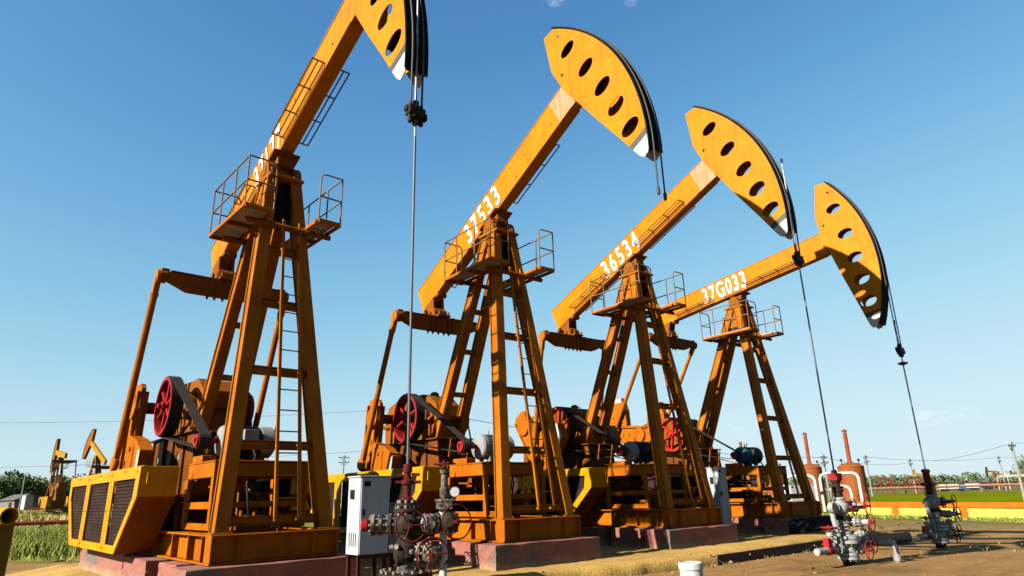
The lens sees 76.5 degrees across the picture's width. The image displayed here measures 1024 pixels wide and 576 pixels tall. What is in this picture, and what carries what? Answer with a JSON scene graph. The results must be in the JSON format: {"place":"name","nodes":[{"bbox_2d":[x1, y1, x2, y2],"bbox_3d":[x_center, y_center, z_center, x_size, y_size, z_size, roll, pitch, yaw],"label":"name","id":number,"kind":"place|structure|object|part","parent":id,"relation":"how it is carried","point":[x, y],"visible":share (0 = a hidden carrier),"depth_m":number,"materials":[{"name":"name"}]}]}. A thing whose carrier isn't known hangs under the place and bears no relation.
{"place":"outdoors","nodes":[
{"label":"outdoors","id":0,"kind":"place"},
{"bbox_2d":[18,501,341,520],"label":"earth bank","id":1,"kind":"structure","parent":0,"point":[46,512],"depth_m":66.07,"materials":[{"name":"green plant"}]},
{"bbox_2d":[0,473,22,499],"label":"tree","id":2,"kind":"object","parent":1,"relation":"on","point":[7,488],"visible":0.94,"depth_m":114.25,"materials":[{"name":"green plant"}]},
{"bbox_2d":[0,494,38,507],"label":"hut","id":3,"kind":"object","parent":1,"relation":"on","point":[10,501],"visible":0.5,"depth_m":98.16,"materials":[{"name":"grey paint"}]},
{"bbox_2d":[18,472,26,510],"bbox_3d":[-48.475,20.134,64.319,0.138,3.600,0.138,10,-21,-33],"label":"utility pole","id":4,"kind":"object","parent":1,"relation":"on","point":[22,492],"visible":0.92,"depth_m":64.25,"materials":[{"name":"concrete"}]},
{"bbox_2d":[0,469,45,498],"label":"tree","id":5,"kind":"object","parent":1,"relation":"on","point":[30,484],"visible":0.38,"depth_m":119.60,"materials":[{"name":"green plant"}]},
{"bbox_2d":[20,495,33,509],"bbox_3d":[-48.645,21.511,65.130,0.840,1.375,0.770,-11,-20,28],"label":"control cabinet","id":6,"kind":"object","parent":1,"relation":"on","point":[26,502],"visible":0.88,"depth_m":64.90,"materials":[{"name":"metal"}]},
{"bbox_3d":[-48.828,21.433,64.828,0.770,1.320,0.049,-11,-20,28],"label":"door","id":7,"kind":"part","parent":6,"relation":"part of","materials":[{"name":"paint"}]},
{"bbox_2d":[16,475,48,496],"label":"tree","id":8,"kind":"object","parent":1,"relation":"on","point":[45,481],"visible":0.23,"depth_m":125.03,"materials":[{"name":"green plant"}]},
{"bbox_2d":[38,482,68,502],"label":"tree","id":9,"kind":"object","parent":1,"relation":"on","point":[67,492],"visible":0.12,"depth_m":128.43,"materials":[{"name":"green plant"}]},
{"bbox_2d":[38,439,76,509],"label":"pump jack","id":10,"kind":"object","parent":1,"relation":"on","point":[57,492],"visible":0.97,"depth_m":66.26,"materials":[{"name":"paint"}]},
{"bbox_2d":[82,429,115,504],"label":"pump jack","id":11,"kind":"object","parent":1,"relation":"on","point":[99,457],"visible":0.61,"depth_m":82.55,"materials":[{"name":"paint"}]},
{"bbox_2d":[2,500,341,516],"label":"bank reeds","id":12,"kind":"object","parent":1,"relation":"on","point":[21,511],"visible":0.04,"depth_m":66.26,"materials":[{"name":"plant"}]},
{"bbox_2d":[19,409,388,422],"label":"power line","id":13,"kind":"object","parent":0,"point":[145,420],"visible":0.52,"depth_m":65.92,"materials":[{"name":"metal"}]},
{"bbox_2d":[389,502,410,569],"bbox_3d":[-1.807,4.225,10.676,0.340,1.325,0.370,13,-23,-39],"label":"control cabinet","id":14,"kind":"object","parent":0,"point":[393,538],"visible":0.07,"depth_m":10.64,"materials":[{"name":"metal"}]},
{"bbox_2d":[0,0,1023,492],"label":"sky","id":15,"kind":"structure","parent":0,"point":[122,121],"materials":[{"name":"blue"}]},
{"bbox_2d":[5,481,1023,575],"bbox_3d":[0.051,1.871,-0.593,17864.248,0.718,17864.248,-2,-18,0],"label":"ground","id":16,"kind":"structure","parent":0,"point":[884,563],"depth_m":15.02,"materials":[{"name":"soil"}]},
{"bbox_2d":[0,507,18,575],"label":"pipe post","id":17,"kind":"object","parent":16,"relation":"on","point":[9,517],"visible":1,"depth_m":4.47,"materials":[{"name":"metal"}]},
{"bbox_2d":[9,546,80,561],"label":"short grass","id":18,"kind":"structure","parent":16,"relation":"on","point":[33,556],"depth_m":20.88,"materials":[{"name":"green plant"}]},
{"bbox_2d":[9,522,81,558],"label":"tall grass","id":19,"kind":"structure","parent":16,"relation":"on","point":[45,539],"depth_m":22.97,"materials":[{"name":"green plant"}]},
{"bbox_2d":[47,477,73,494],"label":"tree","id":20,"kind":"object","parent":16,"relation":"on","point":[69,482],"visible":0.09,"depth_m":133.17,"materials":[{"name":"green plant"}]},
{"bbox_2d":[16,511,111,525],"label":"dry reeds","id":21,"kind":"object","parent":16,"relation":"on","point":[34,518],"visible":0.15,"depth_m":58.43,"materials":[{"name":"beige plant"}]},
{"bbox_2d":[49,473,85,505],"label":"tree","id":22,"kind":"object","parent":16,"relation":"on","point":[64,477],"visible":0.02,"depth_m":139.28,"materials":[{"name":"green plant"}]},
{"bbox_2d":[8,523,312,562],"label":"rough grass","id":23,"kind":"structure","parent":16,"relation":"on","point":[73,559],"depth_m":21.13,"materials":[{"name":"green plant"}]},
{"bbox_2d":[15,510,340,527],"bbox_3d":[-34.051,19.154,52.148,80.638,1.176,2.117,8,-20,-28],"label":"pipeline","id":24,"kind":"object","parent":23,"relation":"on","point":[40,523],"visible":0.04,"depth_m":50.14,"materials":[{"name":"red paint"}]},
{"bbox_2d":[79,548,361,575],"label":"concrete foundation","id":25,"kind":"object","parent":16,"relation":"on","point":[107,564],"visible":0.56,"depth_m":10.80,"materials":[{"name":"pink concrete"}]},
{"bbox_2d":[69,0,428,566],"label":"pump jack","id":26,"kind":"object","parent":25,"relation":"on","point":[220,490],"visible":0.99,"depth_m":12.35,"materials":[{"name":"paint"}]},
{"bbox_2d":[338,455,349,499],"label":"utility pole","id":27,"kind":"object","parent":16,"relation":"on","point":[343,457],"visible":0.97,"depth_m":123.88,"materials":[{"name":"concrete"}]},
{"bbox_2d":[0,451,360,467],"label":"power line","id":28,"kind":"object","parent":27,"relation":"hanging from","point":[100,464],"visible":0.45,"depth_m":68.48,"materials":[{"name":"metal"}]},
{"bbox_2d":[360,460,471,575],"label":"wellhead","id":29,"kind":"object","parent":16,"relation":"on","point":[406,523],"visible":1,"depth_m":7.79,"materials":[{"name":"metal"}]},
{"bbox_2d":[5,528,894,575],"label":"earth pad","id":30,"kind":"object","parent":16,"relation":"on","point":[619,561],"visible":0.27,"depth_m":14.21,"materials":[{"name":"soil"}]},
{"bbox_2d":[345,475,391,575],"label":"control cabinet","id":31,"kind":"object","parent":30,"relation":"on","point":[368,496],"visible":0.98,"depth_m":10.23,"materials":[{"name":"metal"}]},
{"bbox_3d":[-2.156,3.581,10.245,0.500,1.120,0.049,13,-23,-39],"label":"door","id":32,"kind":"part","parent":31,"relation":"part of","materials":[{"name":"paint"}]},
{"bbox_2d":[706,467,731,523],"bbox_3d":[6.614,6.772,20.654,0.500,2.065,0.470,12,-22,-36],"label":"control cabinet","id":33,"kind":"object","parent":30,"relation":"on","point":[717,478],"visible":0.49,"depth_m":20.59,"materials":[{"name":"metal"}]},
{"bbox_3d":[6.738,6.579,20.546,0.430,1.690,0.049,12,-22,-36],"label":"door","id":34,"kind":"part","parent":33,"relation":"part of","materials":[{"name":"paint"}]},
{"bbox_2d":[464,551,471,565],"bbox_3d":[-0.800,5.595,13.288,0.364,0.640,0.364,0,-18,-5],"label":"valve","id":35,"kind":"object","parent":16,"relation":"on","point":[467,563],"visible":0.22,"depth_m":13.30,"materials":[{"name":"metal"}]},
{"bbox_2d":[338,533,600,570],"bbox_3d":[-1.896,6.618,16.470,2.858,0.701,8.737,12,-22,-37],"label":"concrete foundation","id":36,"kind":"object","parent":16,"relation":"on","point":[492,556],"visible":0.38,"depth_m":13.27,"materials":[{"name":"pink concrete"}]},
{"bbox_2d":[310,26,666,542],"bbox_3d":[-1.041,0.194,17.159,3.428,11.905,12.796,12,-22,-37],"label":"pump jack","id":37,"kind":"object","parent":36,"relation":"on","point":[598,79],"visible":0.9,"depth_m":15.59,"materials":[{"name":"paint"}]},
{"bbox_2d":[580,524,738,549],"bbox_3d":[2.305,7.590,19.895,2.858,0.701,8.737,12,-22,-36],"label":"concrete foundation","id":38,"kind":"object","parent":16,"relation":"on","point":[675,538],"visible":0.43,"depth_m":16.83,"materials":[{"name":"pink concrete"}]},
{"bbox_2d":[482,106,834,527],"bbox_3d":[3.150,1.264,20.537,3.428,11.689,12.805,12,-22,-36],"label":"pump jack","id":39,"kind":"object","parent":38,"relation":"on","point":[606,489],"visible":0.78,"depth_m":18.72,"materials":[{"name":"paint"}]},
{"bbox_2d":[678,561,703,575],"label":"white canister","id":40,"kind":"object","parent":16,"relation":"on","point":[690,568],"visible":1,"depth_m":11.22,"materials":[{"name":"paint"}]},
{"bbox_2d":[715,540,823,565],"bbox_3d":[6.668,6.526,16.102,5.689,0.240,0.093,13,-23,-39],"label":"edging plate","id":41,"kind":"object","parent":16,"relation":"on","point":[741,556],"visible":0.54,"depth_m":15.63,"materials":[{"name":"brown metal"}]},
{"bbox_2d":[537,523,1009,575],"bbox_3d":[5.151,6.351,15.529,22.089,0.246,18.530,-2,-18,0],"label":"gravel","id":42,"kind":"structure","parent":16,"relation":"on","point":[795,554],"depth_m":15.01,"materials":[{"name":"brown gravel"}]},
{"bbox_2d":[731,515,833,534],"bbox_3d":[6.878,8.714,23.833,2.856,0.701,8.738,12,-22,-36],"label":"concrete foundation","id":43,"kind":"object","parent":16,"relation":"on","point":[785,526],"visible":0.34,"depth_m":20.53,"materials":[{"name":"red concrete"}]},
{"bbox_2d":[610,181,925,517],"bbox_3d":[7.739,2.841,24.302,3.428,10.721,12.855,12,-22,-36],"label":"pump jack","id":44,"kind":"object","parent":43,"relation":"on","point":[748,483],"visible":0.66,"depth_m":22.42,"materials":[{"name":"paint"}]},
{"bbox_2d":[783,484,815,500],"bbox_3d":[13.893,10.587,31.129,1.290,2.245,0.670,2,-18,-10],"label":"control cabinet","id":45,"kind":"object","parent":16,"relation":"on","point":[792,489],"visible":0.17,"depth_m":31.06,"materials":[{"name":"metal"}]},
{"bbox_3d":[13.951,10.450,30.859,1.220,2.070,0.049,2,-18,-10],"label":"door","id":46,"kind":"part","parent":45,"relation":"part of","materials":[{"name":"paint"}]},
{"bbox_2d":[787,474,819,500],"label":"pipe arch","id":47,"kind":"structure","parent":16,"relation":"on","point":[815,485],"depth_m":58.12,"materials":[{"name":"white paint"}]},
{"bbox_2d":[635,522,988,575],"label":"weeds","id":48,"kind":"object","parent":16,"relation":"on","point":[726,564],"visible":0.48,"depth_m":14.29,"materials":[{"name":"green plant"}]},
{"bbox_2d":[645,542,1022,575],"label":"rubble","id":49,"kind":"object","parent":16,"relation":"on","point":[812,568],"visible":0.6,"depth_m":13.94,"materials":[{"name":"stone"}]},
{"bbox_2d":[814,470,901,565],"bbox_3d":[7.217,4.943,13.933,2.357,2.020,0.897,12,-22,-36],"label":"wellhead","id":50,"kind":"object","parent":16,"relation":"on","point":[845,544],"visible":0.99,"depth_m":13.91,"materials":[{"name":"silver metal"}]},
{"bbox_2d":[869,532,911,542],"bbox_3d":[10.134,6.705,17.406,1.017,0.297,0.247,-3,-18,5],"label":"flow line","id":51,"kind":"object","parent":16,"relation":"on","point":[900,537],"visible":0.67,"depth_m":17.31,"materials":[{"name":"grey metal"}]},
{"bbox_2d":[788,471,1023,488],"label":"distant woods","id":52,"kind":"object","parent":16,"relation":"on","point":[945,478],"visible":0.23,"depth_m":372.84,"materials":[{"name":"green plant"}]},
{"bbox_2d":[907,458,916,492],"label":"utility pole","id":53,"kind":"object","parent":16,"relation":"on","point":[910,460],"visible":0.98,"depth_m":154.89,"materials":[{"name":"concrete"}]},
{"bbox_2d":[821,512,1023,523],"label":"verge grass","id":54,"kind":"structure","parent":16,"relation":"on","point":[957,520],"depth_m":39.95,"materials":[{"name":"plant"}]},
{"bbox_2d":[913,469,940,490],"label":"pump jack","id":55,"kind":"object","parent":16,"relation":"on","point":[914,473],"visible":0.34,"depth_m":190.41,"materials":[{"name":"paint"}]},
{"bbox_2d":[848,502,1023,518],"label":"boundary wall","id":56,"kind":"structure","parent":16,"relation":"on","point":[993,510],"depth_m":42.90,"materials":[{"name":"yellow paint"}]},
{"bbox_2d":[916,469,962,547],"bbox_3d":[11.690,6.032,17.816,2.274,2.080,0.881,12,-22,-36],"label":"wellhead","id":57,"kind":"object","parent":16,"relation":"on","point":[937,532],"visible":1,"depth_m":17.76,"materials":[{"name":"silver metal"}]},
{"bbox_2d":[938,484,965,491],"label":"lorry","id":58,"kind":"object","parent":16,"relation":"on","point":[954,488],"visible":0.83,"depth_m":166.80,"materials":[{"name":"paint"}]},
{"bbox_2d":[958,483,979,490],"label":"lorry","id":59,"kind":"object","parent":16,"relation":"on","point":[974,488],"visible":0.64,"depth_m":179.36,"materials":[{"name":"paint"}]},
{"bbox_2d":[970,481,993,489],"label":"lorry","id":60,"kind":"object","parent":16,"relation":"on","point":[987,487],"visible":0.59,"depth_m":190.75,"materials":[{"name":"paint"}]},
{"bbox_2d":[985,467,1011,489],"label":"pump jack","id":61,"kind":"object","parent":16,"relation":"on","point":[993,475],"visible":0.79,"depth_m":179.20,"materials":[{"name":"paint"}]},
{"bbox_2d":[996,456,1006,489],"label":"utility pole","id":62,"kind":"object","parent":16,"relation":"on","point":[998,457],"visible":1,"depth_m":160.80,"materials":[{"name":"concrete"}]},
{"bbox_2d":[997,474,1023,489],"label":"pipe arch","id":63,"kind":"structure","parent":16,"relation":"on","point":[1007,476],"depth_m":171.47,"materials":[{"name":"white paint"}]},
{"bbox_2d":[1010,470,1023,487],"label":"pump jack","id":64,"kind":"object","parent":16,"relation":"on","point":[1012,473],"visible":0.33,"depth_m":204.21,"materials":[{"name":"paint"}]},
{"bbox_2d":[1012,454,1023,472],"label":"tree","id":65,"kind":"object","parent":16,"relation":"on","point":[1021,467],"visible":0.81,"depth_m":228.84,"materials":[{"name":"green plant"}]},
{"bbox_2d":[821,491,1023,513],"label":"green field","id":66,"kind":"structure","parent":0,"point":[1006,496],"depth_m":103.68,"materials":[{"name":"green plant"}]},
{"bbox_2d":[765,463,783,496],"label":"heater tank","id":67,"kind":"object","parent":66,"relation":"on","point":[769,492],"visible":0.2,"depth_m":81.50,"materials":[{"name":"metal"}]},
{"bbox_2d":[802,432,827,507],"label":"heater tank","id":68,"kind":"object","parent":66,"relation":"on","point":[815,470],"visible":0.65,"depth_m":72.48,"materials":[{"name":"metal"}]},
{"bbox_2d":[819,454,829,500],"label":"utility pole","id":69,"kind":"object","parent":66,"relation":"on","point":[823,457],"visible":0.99,"depth_m":103.67,"materials":[{"name":"concrete"}]},
{"bbox_2d":[469,419,821,457],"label":"power line","id":70,"kind":"object","parent":69,"relation":"hanging from","point":[720,453],"visible":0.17,"depth_m":88.60,"materials":[{"name":"metal"}]},
{"bbox_2d":[818,471,863,511],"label":"pipe arch","id":71,"kind":"structure","parent":66,"relation":"on","point":[842,473],"depth_m":59.57,"materials":[{"name":"white paint"}]},
{"bbox_2d":[829,485,853,501],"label":"pipe arch","id":72,"kind":"structure","parent":66,"relation":"on","point":[850,490],"depth_m":58.63,"materials":[{"name":"white paint"}]},
{"bbox_2d":[837,429,869,501],"bbox_3d":[33.899,18.039,64.964,2.451,7.750,2.545,-2,-18,0],"label":"heater tank","id":73,"kind":"object","parent":66,"relation":"on","point":[850,480],"visible":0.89,"depth_m":63.88,"materials":[{"name":"metal"}]},
{"bbox_2d":[862,455,873,496],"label":"utility pole","id":74,"kind":"object","parent":66,"relation":"on","point":[865,456],"visible":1,"depth_m":127.45,"materials":[{"name":"concrete"}]},
{"bbox_2d":[871,457,996,460],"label":"power line","id":75,"kind":"object","parent":74,"relation":"hanging from","point":[925,460],"visible":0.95,"depth_m":141.06,"materials":[{"name":"metal"}]},
{"bbox_2d":[875,477,896,494],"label":"pipe arch","id":76,"kind":"structure","parent":66,"relation":"on","point":[885,479],"depth_m":144.91,"materials":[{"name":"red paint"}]},
{"bbox_2d":[764,483,1023,492],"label":"pipeline","id":77,"kind":"object","parent":66,"relation":"on","point":[943,486],"visible":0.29,"depth_m":137.19,"materials":[{"name":"brown metal"}]},
{"bbox_2d":[904,476,923,493],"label":"pipe arch","id":78,"kind":"structure","parent":66,"relation":"on","point":[912,478],"depth_m":146.83,"materials":[{"name":"red paint"}]},
{"bbox_2d":[825,481,1023,493],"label":"pipeline","id":79,"kind":"object","parent":66,"relation":"on","point":[949,483],"visible":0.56,"depth_m":149.97,"materials":[{"name":"red paint"}]},
{"bbox_2d":[1007,441,1023,500],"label":"utility pole","id":80,"kind":"object","parent":66,"relation":"on","point":[1011,444],"visible":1,"depth_m":70.21,"materials":[{"name":"concrete"}]}
]}

